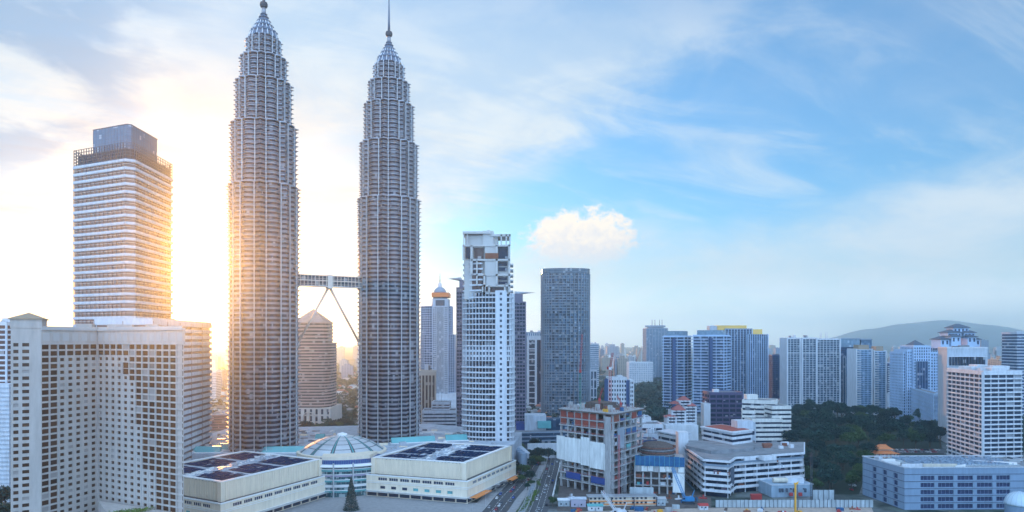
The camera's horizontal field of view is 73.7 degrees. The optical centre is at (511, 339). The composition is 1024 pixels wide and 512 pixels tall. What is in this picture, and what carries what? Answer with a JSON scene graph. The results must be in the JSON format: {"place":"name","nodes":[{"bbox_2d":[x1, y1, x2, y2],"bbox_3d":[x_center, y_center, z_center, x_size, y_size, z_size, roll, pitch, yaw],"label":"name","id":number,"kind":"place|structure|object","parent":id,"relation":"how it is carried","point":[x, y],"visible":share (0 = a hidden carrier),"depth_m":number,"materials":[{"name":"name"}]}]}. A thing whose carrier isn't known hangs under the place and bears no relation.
{"place":"outdoors","nodes":[
{"label":"outdoors","id":0,"kind":"place"},
{"bbox_2d":[0,318,10,501],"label":"apartment tower","id":1,"kind":"structure","parent":0,"point":[5,404],"depth_m":505.00,"materials":[{"name":"white concrete"}]},
{"bbox_2d":[72,124,172,326],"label":"office tower","id":2,"kind":"structure","parent":0,"point":[122,250],"depth_m":558.20,"materials":[{"name":"white glass"}]},
{"bbox_2d":[279,495,475,511],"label":"plaza","id":3,"kind":"structure","parent":0,"point":[366,503],"depth_m":494.60,"materials":[{"name":"grey concrete"}]},
{"bbox_2d":[183,450,328,511],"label":"shopping mall","id":4,"kind":"structure","parent":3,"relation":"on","point":[245,481],"depth_m":477.41,"materials":[{"name":"concrete"}]},
{"bbox_2d":[343,477,359,511],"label":"festive tree","id":5,"kind":"object","parent":3,"relation":"on","point":[351,490],"visible":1,"depth_m":479.76,"materials":[{"name":"green plant"}]},
{"bbox_2d":[421,282,455,407],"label":"spire tower","id":6,"kind":"structure","parent":0,"point":[438,346],"depth_m":1018.00,"materials":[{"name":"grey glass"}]},
{"bbox_2d":[449,277,463,426],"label":"winged tower","id":7,"kind":"structure","parent":0,"point":[459,290],"depth_m":800.30,"materials":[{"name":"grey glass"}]},
{"bbox_2d":[468,483,507,511],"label":"pavement","id":8,"kind":"structure","parent":0,"point":[481,504],"depth_m":509.06,"materials":[{"name":"grey concrete"}]},
{"bbox_2d":[482,460,539,511],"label":"road","id":9,"kind":"structure","parent":0,"point":[504,497],"depth_m":526.08,"materials":[{"name":"grey asphalt"}]},
{"bbox_2d":[0,347,1023,511],"bbox_3d":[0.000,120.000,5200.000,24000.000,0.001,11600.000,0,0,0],"label":"ground","id":10,"kind":"structure","parent":0,"point":[879,506],"depth_m":533.37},
{"bbox_2d":[0,485,10,503],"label":"tree","id":11,"kind":"object","parent":10,"relation":"on","point":[5,494],"visible":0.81,"depth_m":467.92,"materials":[{"name":"green plant"}]},
{"bbox_2d":[8,313,184,511],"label":"hotel","id":12,"kind":"structure","parent":10,"relation":"on","point":[97,419],"depth_m":355.06,"materials":[{"name":"concrete"}]},
{"bbox_2d":[13,343,167,511],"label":"window","id":13,"kind":"structure","parent":12,"relation":"in","point":[85,346],"depth_m":356.18,"materials":[{"name":"grey glass"}]},
{"bbox_2d":[108,506,154,511],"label":"terrace planting","id":14,"kind":"object","parent":12,"relation":"on","point":[137,510],"visible":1,"depth_m":344.66,"materials":[{"name":"green plant"}]},
{"bbox_2d":[94,318,211,461],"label":"office slab","id":15,"kind":"structure","parent":10,"relation":"on","point":[197,383],"depth_m":566.03,"materials":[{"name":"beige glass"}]},
{"bbox_2d":[211,370,220,399],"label":"residential tower","id":16,"kind":"structure","parent":10,"relation":"on","point":[216,384],"depth_m":1250.90,"materials":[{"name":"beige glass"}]},
{"bbox_2d":[210,410,227,430],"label":"office block","id":17,"kind":"structure","parent":10,"relation":"on","point":[219,419],"depth_m":902.83,"materials":[{"name":"beige glass"}]},
{"bbox_2d":[217,369,227,387],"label":"residential tower","id":18,"kind":"structure","parent":10,"relation":"on","point":[224,377],"depth_m":1509.56,"materials":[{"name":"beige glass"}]},
{"bbox_2d":[225,0,300,451],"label":"twin tower","id":19,"kind":"structure","parent":10,"relation":"on","point":[262,293],"depth_m":567.71,"materials":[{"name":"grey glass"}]},
{"bbox_2d":[298,309,341,424],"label":"pyramid tower","id":20,"kind":"structure","parent":10,"relation":"on","point":[317,382],"depth_m":906.79,"materials":[{"name":"brown concrete"}]},
{"bbox_2d":[333,417,354,425],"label":"tree","id":21,"kind":"object","parent":10,"relation":"on","point":[345,421],"visible":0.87,"depth_m":862.68,"materials":[{"name":"green plant"}]},
{"bbox_2d":[341,364,353,378],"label":"tower","id":22,"kind":"structure","parent":10,"relation":"on","point":[346,369],"depth_m":2078.62,"materials":[{"name":"beige concrete"}]},
{"bbox_2d":[320,451,379,497],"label":"mall entrance","id":23,"kind":"object","parent":10,"relation":"on","point":[339,470],"visible":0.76,"depth_m":522.73,"materials":[{"name":"white glass"}]},
{"bbox_2d":[192,424,521,459],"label":"podium","id":24,"kind":"object","parent":10,"relation":"on","point":[428,433],"visible":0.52,"depth_m":627.64,"materials":[{"name":"teal glass"}]},
{"bbox_2d":[296,432,386,458],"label":"mall dome","id":25,"kind":"structure","parent":24,"relation":"on","point":[341,442],"depth_m":553.44,"materials":[{"name":"metal"}]},
{"bbox_2d":[356,0,421,442],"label":"twin tower","id":26,"kind":"structure","parent":10,"relation":"on","point":[388,315],"depth_m":624.10,"materials":[{"name":"metal"}]},
{"bbox_2d":[298,274,362,345],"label":"skybridge","id":27,"kind":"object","parent":26,"relation":"attached to","point":[330,282],"visible":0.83,"depth_m":614.11,"materials":[{"name":"metal"}]},
{"bbox_2d":[419,364,435,423],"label":"finned block","id":28,"kind":"structure","parent":10,"relation":"on","point":[427,386],"depth_m":831.02,"materials":[{"name":"beige concrete"}]},
{"bbox_2d":[422,393,456,425],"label":"striped office","id":29,"kind":"structure","parent":10,"relation":"on","point":[441,412],"depth_m":771.38,"materials":[{"name":"white concrete"}]},
{"bbox_2d":[365,442,517,503],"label":"shopping mall","id":30,"kind":"structure","parent":10,"relation":"on","point":[466,473],"depth_m":522.12,"materials":[{"name":"concrete"}]},
{"bbox_2d":[461,230,514,440],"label":"balcony tower","id":31,"kind":"structure","parent":10,"relation":"on","point":[488,357],"depth_m":634.19,"materials":[{"name":"white concrete"}]},
{"bbox_2d":[474,248,483,258],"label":"window","id":32,"kind":"structure","parent":31,"relation":"in","point":[478,252],"depth_m":636.21,"materials":[{"name":"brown glass"}]},
{"bbox_2d":[498,247,507,258],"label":"window","id":33,"kind":"structure","parent":31,"relation":"in","point":[502,251],"depth_m":636.21,"materials":[{"name":"grey glass"}]},
{"bbox_2d":[516,445,529,473],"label":"fluted block","id":34,"kind":"structure","parent":10,"relation":"on","point":[522,454],"depth_m":617.40,"materials":[{"name":"grey concrete"}]},
{"bbox_2d":[514,291,534,425],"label":"winged tower","id":35,"kind":"structure","parent":10,"relation":"on","point":[520,357],"depth_m":789.70,"materials":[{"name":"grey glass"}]},
{"bbox_2d":[518,483,535,511],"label":"flyover ramp","id":36,"kind":"structure","parent":10,"relation":"on","point":[531,489],"depth_m":512.90,"materials":[{"name":"concrete"}]},
{"bbox_2d":[507,458,547,511],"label":"median","id":37,"kind":"object","parent":10,"relation":"on","point":[516,504],"visible":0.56,"depth_m":535.71,"materials":[{"name":"grey concrete"}]},
{"bbox_2d":[516,478,541,511],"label":"median planting","id":38,"kind":"object","parent":37,"relation":"on","point":[533,496],"visible":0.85,"depth_m":510.44,"materials":[{"name":"green plant"}]},
{"bbox_2d":[526,330,540,398],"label":"glass block","id":39,"kind":"structure","parent":10,"relation":"on","point":[538,332],"depth_m":1260.30,"materials":[{"name":"grey glass"}]},
{"bbox_2d":[527,333,540,407],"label":"frame tower","id":40,"kind":"structure","parent":10,"relation":"on","point":[533,370],"depth_m":1120.00,"materials":[{"name":"white concrete"}]},
{"bbox_2d":[529,447,547,455],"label":"tree","id":41,"kind":"object","parent":10,"relation":"on","point":[537,451],"visible":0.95,"depth_m":665.26,"materials":[{"name":"green plant"}]},
{"bbox_2d":[515,413,572,457],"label":"glass podium","id":42,"kind":"object","parent":10,"relation":"on","point":[543,427],"visible":0.5,"depth_m":740.00,"materials":[{"name":"glass"}]},
{"bbox_2d":[541,268,589,420],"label":"oval tower","id":43,"kind":"structure","parent":10,"relation":"on","point":[565,308],"depth_m":984.77,"materials":[{"name":"grey glass"}]},
{"bbox_2d":[590,366,596,400],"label":"residential tower","id":44,"kind":"structure","parent":10,"relation":"on","point":[593,384],"depth_m":1250.01,"materials":[{"name":"white concrete"}]},
{"bbox_2d":[590,342,598,386],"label":"residential tower","id":45,"kind":"structure","parent":10,"relation":"on","point":[594,355],"depth_m":1500.30,"materials":[{"name":"grey concrete"}]},
{"bbox_2d":[587,504,603,510],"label":"site hut","id":46,"kind":"object","parent":10,"relation":"on","point":[594,507],"visible":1,"depth_m":479.00,"materials":[{"name":"teal metal"}]},
{"bbox_2d":[557,401,644,493],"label":"unfinished tower","id":47,"kind":"structure","parent":10,"relation":"on","point":[596,452],"depth_m":542.37,"materials":[{"name":"concrete"}]},
{"bbox_2d":[600,356,611,375],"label":"tower","id":48,"kind":"structure","parent":10,"relation":"on","point":[604,362],"depth_m":2300.00,"materials":[{"name":"grey concrete"}]},
{"bbox_2d":[210,352,1023,450],"bbox_3d":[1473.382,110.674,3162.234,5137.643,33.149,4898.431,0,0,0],"label":"woods","id":49,"kind":"object","parent":10,"relation":"on","point":[654,408],"visible":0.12,"depth_m":1264.20,"materials":[{"name":"green plant"}]},
{"bbox_2d":[604,375,633,422],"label":"grid block","id":50,"kind":"structure","parent":10,"relation":"on","point":[621,387],"depth_m":899.35,"materials":[{"name":"white concrete"}]},
{"bbox_2d":[617,356,628,376],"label":"tower","id":51,"kind":"structure","parent":10,"relation":"on","point":[621,364],"depth_m":2086.49,"materials":[{"name":"grey concrete"}]},
{"bbox_2d":[557,479,710,510],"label":"site yard","id":52,"kind":"structure","parent":10,"relation":"on","point":[565,491],"depth_m":526.34,"materials":[{"name":"grey concrete"}]},
{"bbox_2d":[570,497,586,506],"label":"site hut","id":53,"kind":"object","parent":52,"relation":"on","point":[577,501],"visible":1,"depth_m":490.00,"materials":[{"name":"white metal"}]},
{"bbox_2d":[586,493,657,505],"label":"site office","id":54,"kind":"structure","parent":52,"relation":"on","point":[640,499],"depth_m":493.32,"materials":[{"name":"metal"}]},
{"bbox_2d":[630,441,684,494],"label":"unfinished podium","id":55,"kind":"object","parent":52,"relation":"on","point":[655,462],"visible":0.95,"depth_m":533.33,"materials":[{"name":"concrete"}]},
{"bbox_2d":[671,467,696,504],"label":"crawler crane","id":56,"kind":"object","parent":52,"relation":"on","point":[687,500],"visible":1,"depth_m":498.70,"materials":[{"name":"metal"}]},
{"bbox_2d":[626,361,652,382],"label":"hotel block","id":57,"kind":"structure","parent":10,"relation":"on","point":[638,372],"depth_m":1749.80,"materials":[{"name":"concrete"}]},
{"bbox_2d":[639,428,657,438],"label":"block","id":58,"kind":"structure","parent":10,"relation":"on","point":[651,432],"depth_m":700.71,"materials":[{"name":"white concrete"}]},
{"bbox_2d":[637,419,662,448],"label":"block","id":59,"kind":"structure","parent":10,"relation":"on","point":[656,425],"depth_m":720.30,"materials":[{"name":"white concrete"}]},
{"bbox_2d":[643,320,667,380],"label":"antenna tower","id":60,"kind":"structure","parent":10,"relation":"on","point":[652,343],"depth_m":1900.30,"materials":[{"name":"metal"}]},
{"bbox_2d":[662,331,692,409],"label":"condominium","id":61,"kind":"structure","parent":10,"relation":"on","point":[677,365],"depth_m":1138.07,"materials":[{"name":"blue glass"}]},
{"bbox_2d":[660,396,697,439],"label":"villa block","id":62,"kind":"structure","parent":10,"relation":"on","point":[681,415],"depth_m":799.82,"materials":[{"name":"white concrete"}]},
{"bbox_2d":[701,401,710,434],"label":"white slab","id":63,"kind":"structure","parent":10,"relation":"on","point":[705,413],"depth_m":854.90,"materials":[{"name":"white concrete"}]},
{"bbox_2d":[692,330,730,413],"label":"condominium","id":64,"kind":"structure","parent":10,"relation":"on","point":[711,359],"depth_m":1108.11,"materials":[{"name":"blue concrete"}]},
{"bbox_2d":[702,389,742,425],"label":"violet block","id":65,"kind":"structure","parent":10,"relation":"on","point":[726,406],"depth_m":860.30,"materials":[{"name":"purple glass"}]},
{"bbox_2d":[656,419,804,497],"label":"terraced block","id":66,"kind":"structure","parent":10,"relation":"on","point":[722,460],"depth_m":552.07,"materials":[{"name":"white concrete"}]},
{"bbox_2d":[707,325,768,398],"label":"condominium","id":67,"kind":"structure","parent":10,"relation":"on","point":[749,358],"depth_m":1175.26,"materials":[{"name":"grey glass"}]},
{"bbox_2d":[741,394,790,442],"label":"stepped hotel","id":68,"kind":"structure","parent":10,"relation":"on","point":[770,417],"depth_m":771.34,"materials":[{"name":"white concrete"}]},
{"bbox_2d":[769,354,779,398],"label":"apartment tower","id":69,"kind":"structure","parent":10,"relation":"on","point":[774,376],"depth_m":1250.30,"materials":[{"name":"grey glass"}]},
{"bbox_2d":[758,476,812,496],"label":"grey shed","id":70,"kind":"structure","parent":10,"relation":"on","point":[779,487],"depth_m":523.48,"materials":[{"name":"stone"}]},
{"bbox_2d":[780,430,802,441],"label":"tree","id":71,"kind":"object","parent":10,"relation":"on","point":[791,435],"visible":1,"depth_m":761.33,"materials":[{"name":"green plant"}]},
{"bbox_2d":[798,428,815,446],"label":"tree","id":72,"kind":"object","parent":10,"relation":"on","point":[806,434],"visible":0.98,"depth_m":761.12,"materials":[{"name":"green plant"}]},
{"bbox_2d":[780,335,840,411],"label":"framed slab","id":73,"kind":"structure","parent":10,"relation":"on","point":[810,368],"depth_m":1129.85,"materials":[{"name":"grey concrete"}]},
{"bbox_2d":[803,457,821,468],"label":"tree","id":74,"kind":"object","parent":10,"relation":"on","point":[815,461],"visible":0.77,"depth_m":596.22,"materials":[{"name":"green plant"}]},
{"bbox_2d":[809,430,834,441],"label":"tree","id":75,"kind":"object","parent":10,"relation":"on","point":[819,435],"visible":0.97,"depth_m":751.08,"materials":[{"name":"green plant"}]},
{"bbox_2d":[812,489,834,499],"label":"hoarding","id":76,"kind":"object","parent":10,"relation":"on","point":[823,494],"visible":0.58,"depth_m":505.00,"materials":[{"name":"metal"}]},
{"bbox_2d":[816,462,841,472],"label":"tree","id":77,"kind":"object","parent":10,"relation":"on","point":[827,465],"visible":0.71,"depth_m":575.50,"materials":[{"name":"green plant"}]},
{"bbox_2d":[815,467,844,489],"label":"tree","id":78,"kind":"object","parent":10,"relation":"on","point":[830,474],"visible":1,"depth_m":537.23,"materials":[{"name":"green plant"}]},
{"bbox_2d":[831,402,851,425],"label":"tree","id":79,"kind":"object","parent":10,"relation":"on","point":[843,408],"visible":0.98,"depth_m":947.34,"materials":[{"name":"green plant"}]},
{"bbox_2d":[839,432,859,442],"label":"tree","id":80,"kind":"object","parent":10,"relation":"on","point":[850,437],"visible":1,"depth_m":750.18,"materials":[{"name":"green plant"}]},
{"bbox_2d":[845,472,860,487],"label":"tree","id":81,"kind":"object","parent":10,"relation":"on","point":[851,478],"visible":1,"depth_m":544.70,"materials":[{"name":"green plant"}]},
{"bbox_2d":[855,417,875,434],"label":"tree","id":82,"kind":"object","parent":10,"relation":"on","point":[863,423],"visible":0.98,"depth_m":842.25,"materials":[{"name":"green plant"}]},
{"bbox_2d":[847,345,886,414],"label":"sawtooth tower","id":83,"kind":"structure","parent":10,"relation":"on","point":[866,375],"depth_m":1090.30,"materials":[{"name":"grey concrete"}]},
{"bbox_2d":[858,442,878,451],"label":"tree","id":84,"kind":"object","parent":10,"relation":"on","point":[870,447],"visible":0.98,"depth_m":688.35,"materials":[{"name":"green plant"}]},
{"bbox_2d":[871,444,899,457],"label":"pavilion","id":85,"kind":"structure","parent":10,"relation":"on","point":[884,449],"depth_m":693.79,"materials":[{"name":"orange tile"}]},
{"bbox_2d":[875,433,896,443],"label":"tree","id":86,"kind":"object","parent":10,"relation":"on","point":[886,438],"visible":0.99,"depth_m":755.56,"materials":[{"name":"green plant"}]},
{"bbox_2d":[887,362,889,406],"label":"apartment tower","id":87,"kind":"structure","parent":10,"relation":"on","point":[888,384],"depth_m":1229.75,"materials":[{"name":"white concrete"}]},
{"bbox_2d":[886,407,902,417],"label":"tree","id":88,"kind":"object","parent":10,"relation":"on","point":[895,411],"visible":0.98,"depth_m":953.56,"materials":[{"name":"green plant"}]},
{"bbox_2d":[889,422,908,440],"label":"tree","id":89,"kind":"object","parent":10,"relation":"on","point":[901,425],"visible":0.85,"depth_m":808.17,"materials":[{"name":"green plant"}]},
{"bbox_2d":[890,340,937,418],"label":"gabled office","id":90,"kind":"structure","parent":10,"relation":"on","point":[914,364],"depth_m":1000.30,"materials":[{"name":"blue glass"}]},
{"bbox_2d":[907,433,926,447],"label":"tree","id":91,"kind":"object","parent":10,"relation":"on","point":[916,437],"visible":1,"depth_m":752.57,"materials":[{"name":"green plant"}]},
{"bbox_2d":[913,425,930,441],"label":"tree","id":92,"kind":"object","parent":10,"relation":"on","point":[920,429],"visible":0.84,"depth_m":794.84,"materials":[{"name":"green plant"}]},
{"bbox_2d":[914,419,932,427],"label":"tree","id":93,"kind":"object","parent":10,"relation":"on","point":[925,423],"visible":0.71,"depth_m":845.37,"materials":[{"name":"green plant"}]},
{"bbox_2d":[911,388,937,421],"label":"blue block","id":94,"kind":"structure","parent":10,"relation":"on","point":[925,401],"depth_m":932.76,"materials":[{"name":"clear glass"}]},
{"bbox_2d":[923,433,938,446],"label":"tree","id":95,"kind":"object","parent":10,"relation":"on","point":[930,438],"visible":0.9,"depth_m":759.88,"materials":[{"name":"green plant"}]},
{"bbox_2d":[929,426,946,447],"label":"tree","id":96,"kind":"object","parent":10,"relation":"on","point":[940,431],"visible":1,"depth_m":759.38,"materials":[{"name":"green plant"}]},
{"bbox_2d":[862,455,1023,509],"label":"grey office","id":97,"kind":"structure","parent":10,"relation":"on","point":[948,482],"depth_m":483.12,"materials":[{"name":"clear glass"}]},
{"bbox_2d":[929,324,981,351],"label":"pagoda tower","id":98,"kind":"structure","parent":10,"relation":"on","point":[954,335],"depth_m":1012.91,"materials":[{"name":"white concrete"}]},
{"bbox_2d":[938,345,987,442],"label":"grey slab","id":99,"kind":"structure","parent":10,"relation":"on","point":[957,356],"depth_m":793.48,"materials":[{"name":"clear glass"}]},
{"bbox_2d":[946,364,1022,460],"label":"white hotel","id":100,"kind":"structure","parent":10,"relation":"on","point":[984,410],"depth_m":646.45,"materials":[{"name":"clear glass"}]},
{"bbox_2d":[948,372,1020,458],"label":"window","id":101,"kind":"structure","parent":100,"relation":"in","point":[962,374],"depth_m":661.07,"materials":[{"name":"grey glass"}]},
{"bbox_2d":[1001,331,1023,418],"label":"edge tower","id":102,"kind":"structure","parent":10,"relation":"on","point":[1012,351],"depth_m":964.97,"materials":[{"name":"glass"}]},
{"bbox_2d":[0,0,1023,346],"label":"sky","id":103,"kind":"structure","parent":0,"point":[780,168],"materials":[{"name":"blue"}]},
{"bbox_2d":[529,458,559,511],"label":"road","id":104,"kind":"structure","parent":0,"point":[544,499],"depth_m":554.58,"materials":[{"name":"grey asphalt"}]},
{"bbox_2d":[606,343,618,358],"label":"tower","id":105,"kind":"structure","parent":0,"point":[612,348],"depth_m":2700.00,"materials":[{"name":"grey concrete"}]},
{"bbox_2d":[580,507,872,511],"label":"site ground","id":106,"kind":"structure","parent":0,"point":[815,509],"depth_m":480.02,"materials":[{"name":"grey concrete"}]},
{"bbox_2d":[601,492,628,511],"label":"crawler crane","id":107,"kind":"object","parent":106,"relation":"on","point":[612,505],"visible":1,"depth_m":467.13,"materials":[{"name":"metal"}]},
{"bbox_2d":[715,499,872,507],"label":"site fence","id":108,"kind":"object","parent":106,"relation":"on","point":[802,503],"visible":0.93,"depth_m":488.00,"materials":[{"name":"metal"}]},
{"bbox_2d":[794,481,801,511],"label":"drilling rig","id":109,"kind":"object","parent":106,"relation":"on","point":[795,510],"visible":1,"depth_m":465.81,"materials":[{"name":"metal"}]},
{"bbox_2d":[841,338,872,404],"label":"glass crown tower","id":110,"kind":"structure","parent":0,"point":[846,343],"depth_m":1159.90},
{"bbox_2d":[792,421,943,493],"bbox_3d":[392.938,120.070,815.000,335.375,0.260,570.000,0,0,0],"label":"trees","id":111,"kind":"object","parent":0,"point":[841,487],"depth_m":754.03,"materials":[{"name":"green plant"}]},
{"bbox_2d":[891,449,943,452],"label":"car park","id":112,"kind":"structure","parent":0,"point":[940,451],"depth_m":740.30,"materials":[{"name":"concrete"}]},
{"bbox_2d":[833,320,1023,348],"bbox_3d":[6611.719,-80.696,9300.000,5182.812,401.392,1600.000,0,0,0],"label":"hills","id":113,"kind":"structure","parent":0,"point":[890,336],"depth_m":9262.47,"materials":[{"name":"green plant"}]},
{"bbox_2d":[1003,491,1023,511],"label":"round dome","id":114,"kind":"structure","parent":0,"point":[1013,501],"depth_m":442.68,"materials":[{"name":"white"}]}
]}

